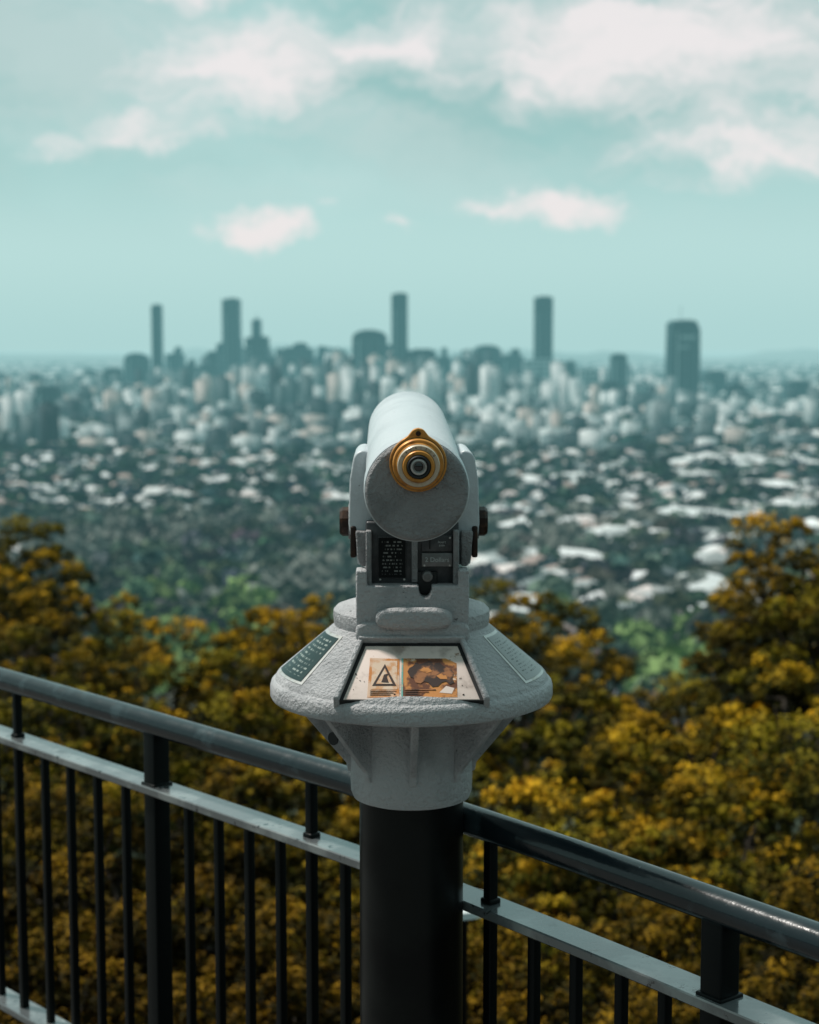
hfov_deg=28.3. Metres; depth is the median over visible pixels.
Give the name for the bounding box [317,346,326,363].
skyscraper
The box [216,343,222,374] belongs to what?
skyscraper
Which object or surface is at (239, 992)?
eucalyptus tree
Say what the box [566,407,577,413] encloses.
skyscraper
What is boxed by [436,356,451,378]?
skyscraper
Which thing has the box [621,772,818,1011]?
eucalyptus tree
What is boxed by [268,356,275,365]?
skyscraper
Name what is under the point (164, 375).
skyscraper
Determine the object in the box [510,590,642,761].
eucalyptus tree
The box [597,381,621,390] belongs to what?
skyscraper
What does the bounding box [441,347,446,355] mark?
skyscraper
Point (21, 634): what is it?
eucalyptus tree
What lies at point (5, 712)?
eucalyptus tree
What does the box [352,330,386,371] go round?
skyscraper
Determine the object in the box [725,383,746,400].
skyscraper
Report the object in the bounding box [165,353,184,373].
skyscraper
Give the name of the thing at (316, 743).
eucalyptus tree
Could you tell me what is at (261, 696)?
eucalyptus tree
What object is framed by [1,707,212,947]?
eucalyptus tree
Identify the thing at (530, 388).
skyscraper
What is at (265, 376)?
skyscraper
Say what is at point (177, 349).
skyscraper
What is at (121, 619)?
eucalyptus tree
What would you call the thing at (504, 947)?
eucalyptus tree
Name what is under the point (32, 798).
eucalyptus tree
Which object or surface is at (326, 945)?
eucalyptus tree
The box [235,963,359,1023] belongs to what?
eucalyptus tree
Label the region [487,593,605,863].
eucalyptus tree
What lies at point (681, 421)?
skyscraper
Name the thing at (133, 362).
skyscraper
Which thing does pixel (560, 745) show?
eucalyptus tree
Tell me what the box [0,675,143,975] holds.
eucalyptus tree
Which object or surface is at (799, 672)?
eucalyptus tree
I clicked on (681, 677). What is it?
eucalyptus tree
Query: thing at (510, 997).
eucalyptus tree
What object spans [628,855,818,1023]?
eucalyptus tree
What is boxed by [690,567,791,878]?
eucalyptus tree
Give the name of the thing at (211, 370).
skyscraper
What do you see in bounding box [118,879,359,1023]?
eucalyptus tree
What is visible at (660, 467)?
suburban tree mass
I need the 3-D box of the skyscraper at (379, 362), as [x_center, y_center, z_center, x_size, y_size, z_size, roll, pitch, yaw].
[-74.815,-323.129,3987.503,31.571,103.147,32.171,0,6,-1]
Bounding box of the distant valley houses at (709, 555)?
[468,500,818,631]
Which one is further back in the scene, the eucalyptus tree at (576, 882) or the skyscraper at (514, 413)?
the skyscraper at (514, 413)
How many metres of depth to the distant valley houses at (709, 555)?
931.39 m
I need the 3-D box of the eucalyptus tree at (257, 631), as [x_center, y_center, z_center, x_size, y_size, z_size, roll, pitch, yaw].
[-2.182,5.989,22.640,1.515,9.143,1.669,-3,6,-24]
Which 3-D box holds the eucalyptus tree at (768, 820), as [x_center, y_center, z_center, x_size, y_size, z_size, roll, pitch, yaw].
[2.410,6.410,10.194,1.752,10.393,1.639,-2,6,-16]
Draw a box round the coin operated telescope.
[270,391,552,1023]
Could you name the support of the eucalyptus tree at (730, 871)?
on the terrain
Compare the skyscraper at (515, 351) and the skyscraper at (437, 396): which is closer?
the skyscraper at (437, 396)
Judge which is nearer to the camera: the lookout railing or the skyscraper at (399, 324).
the lookout railing
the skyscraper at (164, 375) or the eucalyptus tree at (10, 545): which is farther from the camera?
the skyscraper at (164, 375)
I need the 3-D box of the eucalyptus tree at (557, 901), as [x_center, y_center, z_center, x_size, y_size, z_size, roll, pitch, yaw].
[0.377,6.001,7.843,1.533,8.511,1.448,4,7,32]
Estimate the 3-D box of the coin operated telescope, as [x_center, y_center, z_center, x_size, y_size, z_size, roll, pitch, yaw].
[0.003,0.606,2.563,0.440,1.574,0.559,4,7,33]
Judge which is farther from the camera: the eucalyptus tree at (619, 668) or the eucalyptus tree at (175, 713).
the eucalyptus tree at (619, 668)
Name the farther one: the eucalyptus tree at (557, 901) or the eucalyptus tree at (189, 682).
the eucalyptus tree at (189, 682)
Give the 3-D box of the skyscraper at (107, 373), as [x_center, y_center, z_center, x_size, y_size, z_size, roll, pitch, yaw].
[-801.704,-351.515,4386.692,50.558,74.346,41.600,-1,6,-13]
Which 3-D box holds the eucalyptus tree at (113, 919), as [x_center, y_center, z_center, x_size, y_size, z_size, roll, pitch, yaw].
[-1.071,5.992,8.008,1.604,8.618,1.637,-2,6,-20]
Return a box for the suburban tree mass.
[0,411,818,523]
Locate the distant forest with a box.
[0,497,818,762]
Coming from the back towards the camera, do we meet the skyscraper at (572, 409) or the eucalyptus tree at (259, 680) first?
the skyscraper at (572, 409)
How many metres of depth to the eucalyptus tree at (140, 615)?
24.16 m
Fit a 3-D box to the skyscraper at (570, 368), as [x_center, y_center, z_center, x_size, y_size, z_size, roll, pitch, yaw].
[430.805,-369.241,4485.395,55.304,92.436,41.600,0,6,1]
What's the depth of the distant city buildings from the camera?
2808.88 m
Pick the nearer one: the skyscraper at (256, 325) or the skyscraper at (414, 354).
the skyscraper at (414, 354)
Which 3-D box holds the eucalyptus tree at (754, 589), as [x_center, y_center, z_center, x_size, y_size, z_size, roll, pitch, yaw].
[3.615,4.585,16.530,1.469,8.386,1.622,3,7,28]
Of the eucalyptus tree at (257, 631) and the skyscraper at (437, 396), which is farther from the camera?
the skyscraper at (437, 396)
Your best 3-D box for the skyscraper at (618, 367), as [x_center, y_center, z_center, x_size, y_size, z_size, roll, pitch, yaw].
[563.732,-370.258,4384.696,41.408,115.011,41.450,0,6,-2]
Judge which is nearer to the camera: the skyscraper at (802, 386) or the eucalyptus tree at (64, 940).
the eucalyptus tree at (64, 940)
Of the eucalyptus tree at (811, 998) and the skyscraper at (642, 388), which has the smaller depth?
the eucalyptus tree at (811, 998)
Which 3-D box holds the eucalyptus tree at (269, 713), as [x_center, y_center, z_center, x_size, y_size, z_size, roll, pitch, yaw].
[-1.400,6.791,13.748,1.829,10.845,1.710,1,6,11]
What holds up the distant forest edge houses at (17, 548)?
on the terrain
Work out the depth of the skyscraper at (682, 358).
3863.17 m
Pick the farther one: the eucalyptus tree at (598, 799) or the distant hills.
the distant hills
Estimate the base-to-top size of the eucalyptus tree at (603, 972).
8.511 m
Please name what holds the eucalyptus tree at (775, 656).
on the terrain
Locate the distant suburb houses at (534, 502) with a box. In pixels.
[0,404,818,512]
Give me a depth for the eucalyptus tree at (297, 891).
9.18 m
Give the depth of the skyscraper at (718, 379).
4266.80 m
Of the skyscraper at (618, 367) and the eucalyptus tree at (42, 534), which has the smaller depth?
the eucalyptus tree at (42, 534)
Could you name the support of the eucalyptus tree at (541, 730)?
on the terrain
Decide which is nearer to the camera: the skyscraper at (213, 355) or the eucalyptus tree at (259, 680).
the eucalyptus tree at (259, 680)
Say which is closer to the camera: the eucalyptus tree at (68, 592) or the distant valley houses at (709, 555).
the eucalyptus tree at (68, 592)
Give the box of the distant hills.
[0,344,818,362]
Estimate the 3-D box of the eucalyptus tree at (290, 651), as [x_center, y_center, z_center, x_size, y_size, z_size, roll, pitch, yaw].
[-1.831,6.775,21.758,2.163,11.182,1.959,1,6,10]
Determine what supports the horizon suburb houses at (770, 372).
on the terrain
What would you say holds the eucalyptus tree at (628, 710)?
on the terrain
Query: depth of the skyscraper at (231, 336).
4653.41 m
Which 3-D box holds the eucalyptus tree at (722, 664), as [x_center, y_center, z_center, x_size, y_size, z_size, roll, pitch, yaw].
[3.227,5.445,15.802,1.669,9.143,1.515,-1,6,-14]
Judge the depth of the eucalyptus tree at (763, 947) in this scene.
7.76 m
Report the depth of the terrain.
14083.39 m
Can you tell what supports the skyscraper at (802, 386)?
on the terrain
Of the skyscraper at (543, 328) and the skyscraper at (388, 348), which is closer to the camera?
the skyscraper at (543, 328)
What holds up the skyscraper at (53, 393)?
on the terrain
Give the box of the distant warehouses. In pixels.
[473,452,818,624]
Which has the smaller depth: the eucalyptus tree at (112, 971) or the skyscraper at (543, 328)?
the eucalyptus tree at (112, 971)
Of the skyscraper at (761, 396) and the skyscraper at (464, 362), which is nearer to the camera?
the skyscraper at (761, 396)
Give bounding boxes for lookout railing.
[0,667,818,1023]
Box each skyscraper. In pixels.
[34,385,63,408]
[56,382,78,394]
[103,368,121,386]
[124,353,148,383]
[151,304,163,370]
[155,374,171,378]
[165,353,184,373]
[174,347,181,352]
[188,359,194,384]
[196,364,217,380]
[207,351,218,374]
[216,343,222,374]
[221,298,241,374]
[233,383,238,400]
[241,339,242,365]
[245,336,269,365]
[251,313,261,335]
[259,388,267,394]
[262,374,267,379]
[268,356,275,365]
[276,347,313,376]
[285,372,297,379]
[293,343,307,346]
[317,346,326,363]
[326,356,332,367]
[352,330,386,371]
[373,359,384,367]
[387,345,390,355]
[391,293,407,359]
[406,349,435,363]
[435,390,439,406]
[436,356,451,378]
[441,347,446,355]
[453,359,471,369]
[461,350,466,358]
[472,345,501,369]
[501,354,523,374]
[502,410,517,419]
[510,349,519,353]
[522,359,553,379]
[525,383,536,406]
[533,296,552,359]
[561,362,575,379]
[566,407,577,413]
[577,368,596,385]
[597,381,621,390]
[601,404,613,416]
[609,353,626,387]
[634,383,653,393]
[665,308,699,392]
[675,418,690,425]
[702,371,726,395]
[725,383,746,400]
[756,390,776,405]
[781,380,810,401]
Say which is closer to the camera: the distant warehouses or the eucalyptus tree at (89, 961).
the eucalyptus tree at (89, 961)
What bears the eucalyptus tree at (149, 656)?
on the terrain
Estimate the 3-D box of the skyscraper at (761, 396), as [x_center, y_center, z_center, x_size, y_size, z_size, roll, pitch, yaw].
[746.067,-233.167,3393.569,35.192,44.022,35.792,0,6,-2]
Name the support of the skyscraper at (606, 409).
on the terrain
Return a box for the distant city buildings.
[0,347,818,456]
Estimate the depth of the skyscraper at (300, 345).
4958.22 m
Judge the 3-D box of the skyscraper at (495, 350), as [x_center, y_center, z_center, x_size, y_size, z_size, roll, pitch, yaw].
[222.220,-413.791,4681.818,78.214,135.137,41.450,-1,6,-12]
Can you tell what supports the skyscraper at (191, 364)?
on the terrain
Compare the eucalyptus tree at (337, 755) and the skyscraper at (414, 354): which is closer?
the eucalyptus tree at (337, 755)
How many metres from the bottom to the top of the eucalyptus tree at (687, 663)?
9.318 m
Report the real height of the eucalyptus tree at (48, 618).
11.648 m
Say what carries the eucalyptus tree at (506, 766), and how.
on the terrain
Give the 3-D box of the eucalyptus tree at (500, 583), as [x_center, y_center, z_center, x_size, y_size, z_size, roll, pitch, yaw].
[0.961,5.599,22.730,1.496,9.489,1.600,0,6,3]
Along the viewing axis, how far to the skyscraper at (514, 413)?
2584.97 m
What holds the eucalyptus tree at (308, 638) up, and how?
on the terrain
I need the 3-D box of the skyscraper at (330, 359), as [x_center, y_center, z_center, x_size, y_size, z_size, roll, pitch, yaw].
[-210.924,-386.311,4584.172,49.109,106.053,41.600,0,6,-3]
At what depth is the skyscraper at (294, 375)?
3972.89 m
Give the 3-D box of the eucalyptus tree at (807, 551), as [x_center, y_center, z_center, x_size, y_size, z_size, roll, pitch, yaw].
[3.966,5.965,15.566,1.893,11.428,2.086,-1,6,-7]
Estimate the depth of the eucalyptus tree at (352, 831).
9.37 m
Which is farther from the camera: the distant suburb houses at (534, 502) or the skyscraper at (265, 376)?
the skyscraper at (265, 376)
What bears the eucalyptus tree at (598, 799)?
on the terrain
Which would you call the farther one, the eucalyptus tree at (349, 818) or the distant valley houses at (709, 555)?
the distant valley houses at (709, 555)
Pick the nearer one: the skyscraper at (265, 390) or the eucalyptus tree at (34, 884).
the eucalyptus tree at (34, 884)
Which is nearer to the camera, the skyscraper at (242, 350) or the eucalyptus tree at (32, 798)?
the eucalyptus tree at (32, 798)
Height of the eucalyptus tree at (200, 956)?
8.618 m
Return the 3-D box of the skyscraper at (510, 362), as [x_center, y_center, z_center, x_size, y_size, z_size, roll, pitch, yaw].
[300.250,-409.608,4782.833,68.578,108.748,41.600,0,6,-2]
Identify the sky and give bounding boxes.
[0,0,818,350]
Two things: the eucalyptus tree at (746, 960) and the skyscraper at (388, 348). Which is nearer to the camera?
the eucalyptus tree at (746, 960)
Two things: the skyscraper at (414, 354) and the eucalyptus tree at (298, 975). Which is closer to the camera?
the eucalyptus tree at (298, 975)
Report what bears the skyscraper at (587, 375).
on the terrain
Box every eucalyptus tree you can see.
[0,512,97,667]
[0,525,66,667]
[0,548,96,718]
[0,554,62,723]
[0,590,109,766]
[0,624,89,982]
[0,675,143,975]
[0,699,93,981]
[0,946,147,1023]
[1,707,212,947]
[1,765,181,1023]
[2,781,230,1022]
[3,851,185,1022]
[4,846,206,1022]
[6,861,338,1023]
[6,957,273,1023]
[37,633,147,781]
[52,723,280,972]
[59,760,300,1015]
[63,605,158,733]
[80,590,179,765]
[85,615,222,760]
[118,767,359,1015]
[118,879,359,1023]
[120,954,339,1023]
[131,689,325,889]
[133,647,265,828]
[173,895,500,1023]
[174,631,288,784]
[180,686,359,941]
[183,605,315,781]
[204,614,297,806]
[225,780,359,1020]
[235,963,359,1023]
[244,608,328,990]
[255,710,359,932]
[273,593,333,901]
[287,918,527,1023]
[300,619,340,763]
[301,804,552,1003]
[322,755,548,917]
[352,891,614,1023]
[463,672,625,895]
[463,688,679,971]
[463,807,644,1022]
[467,953,640,1023]
[468,893,700,1023]
[469,577,531,797]
[477,776,709,1022]
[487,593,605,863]
[501,980,698,1023]
[509,629,675,827]
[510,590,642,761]
[518,721,743,948]
[531,704,685,917]
[541,794,806,1001]
[550,893,788,1023]
[584,708,818,943]
[586,694,719,844]
[590,957,818,1023]
[610,670,722,818]
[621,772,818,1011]
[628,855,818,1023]
[647,641,754,830]
[654,709,818,1007]
[661,860,818,1023]
[664,611,818,851]
[668,652,818,1007]
[690,510,818,1006]
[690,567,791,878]
[697,556,818,735]
[703,583,818,913]
[739,542,818,765]
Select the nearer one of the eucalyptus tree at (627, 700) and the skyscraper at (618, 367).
the eucalyptus tree at (627, 700)
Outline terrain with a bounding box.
[0,351,818,925]
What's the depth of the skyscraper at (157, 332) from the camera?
4859.80 m
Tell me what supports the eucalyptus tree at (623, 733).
on the terrain
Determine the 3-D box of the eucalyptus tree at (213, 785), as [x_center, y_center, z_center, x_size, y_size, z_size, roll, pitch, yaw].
[-1.482,6.243,9.884,1.626,9.608,1.904,6,8,44]
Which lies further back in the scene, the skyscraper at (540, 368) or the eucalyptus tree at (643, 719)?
the skyscraper at (540, 368)
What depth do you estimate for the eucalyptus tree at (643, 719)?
12.68 m
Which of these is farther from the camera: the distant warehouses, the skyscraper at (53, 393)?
the skyscraper at (53, 393)
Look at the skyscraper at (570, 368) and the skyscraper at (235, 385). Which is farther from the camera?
the skyscraper at (570, 368)
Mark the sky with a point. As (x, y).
(629, 165)
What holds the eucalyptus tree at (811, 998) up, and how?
on the terrain
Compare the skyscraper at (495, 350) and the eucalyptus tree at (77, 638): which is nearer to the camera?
the eucalyptus tree at (77, 638)
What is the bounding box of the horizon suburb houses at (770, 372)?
[0,361,818,407]
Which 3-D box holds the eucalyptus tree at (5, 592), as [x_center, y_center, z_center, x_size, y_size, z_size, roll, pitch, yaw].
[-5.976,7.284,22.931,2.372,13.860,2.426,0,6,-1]
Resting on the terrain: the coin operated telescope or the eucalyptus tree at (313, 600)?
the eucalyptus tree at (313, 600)
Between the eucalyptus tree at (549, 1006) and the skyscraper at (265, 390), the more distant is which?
the skyscraper at (265, 390)
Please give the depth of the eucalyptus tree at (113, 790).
9.11 m
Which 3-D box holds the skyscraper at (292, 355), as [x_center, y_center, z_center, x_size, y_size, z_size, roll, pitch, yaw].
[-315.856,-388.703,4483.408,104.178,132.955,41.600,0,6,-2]
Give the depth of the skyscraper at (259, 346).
4657.06 m
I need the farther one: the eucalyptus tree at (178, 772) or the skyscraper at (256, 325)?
the skyscraper at (256, 325)
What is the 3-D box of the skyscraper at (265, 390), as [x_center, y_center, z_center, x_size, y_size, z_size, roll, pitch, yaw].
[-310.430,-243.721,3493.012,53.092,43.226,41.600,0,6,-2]
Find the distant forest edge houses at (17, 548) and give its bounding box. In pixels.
[11,503,329,551]
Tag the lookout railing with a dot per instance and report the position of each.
(712, 993)
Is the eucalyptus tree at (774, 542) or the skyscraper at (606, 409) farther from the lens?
the skyscraper at (606, 409)
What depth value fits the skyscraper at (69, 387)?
3570.90 m

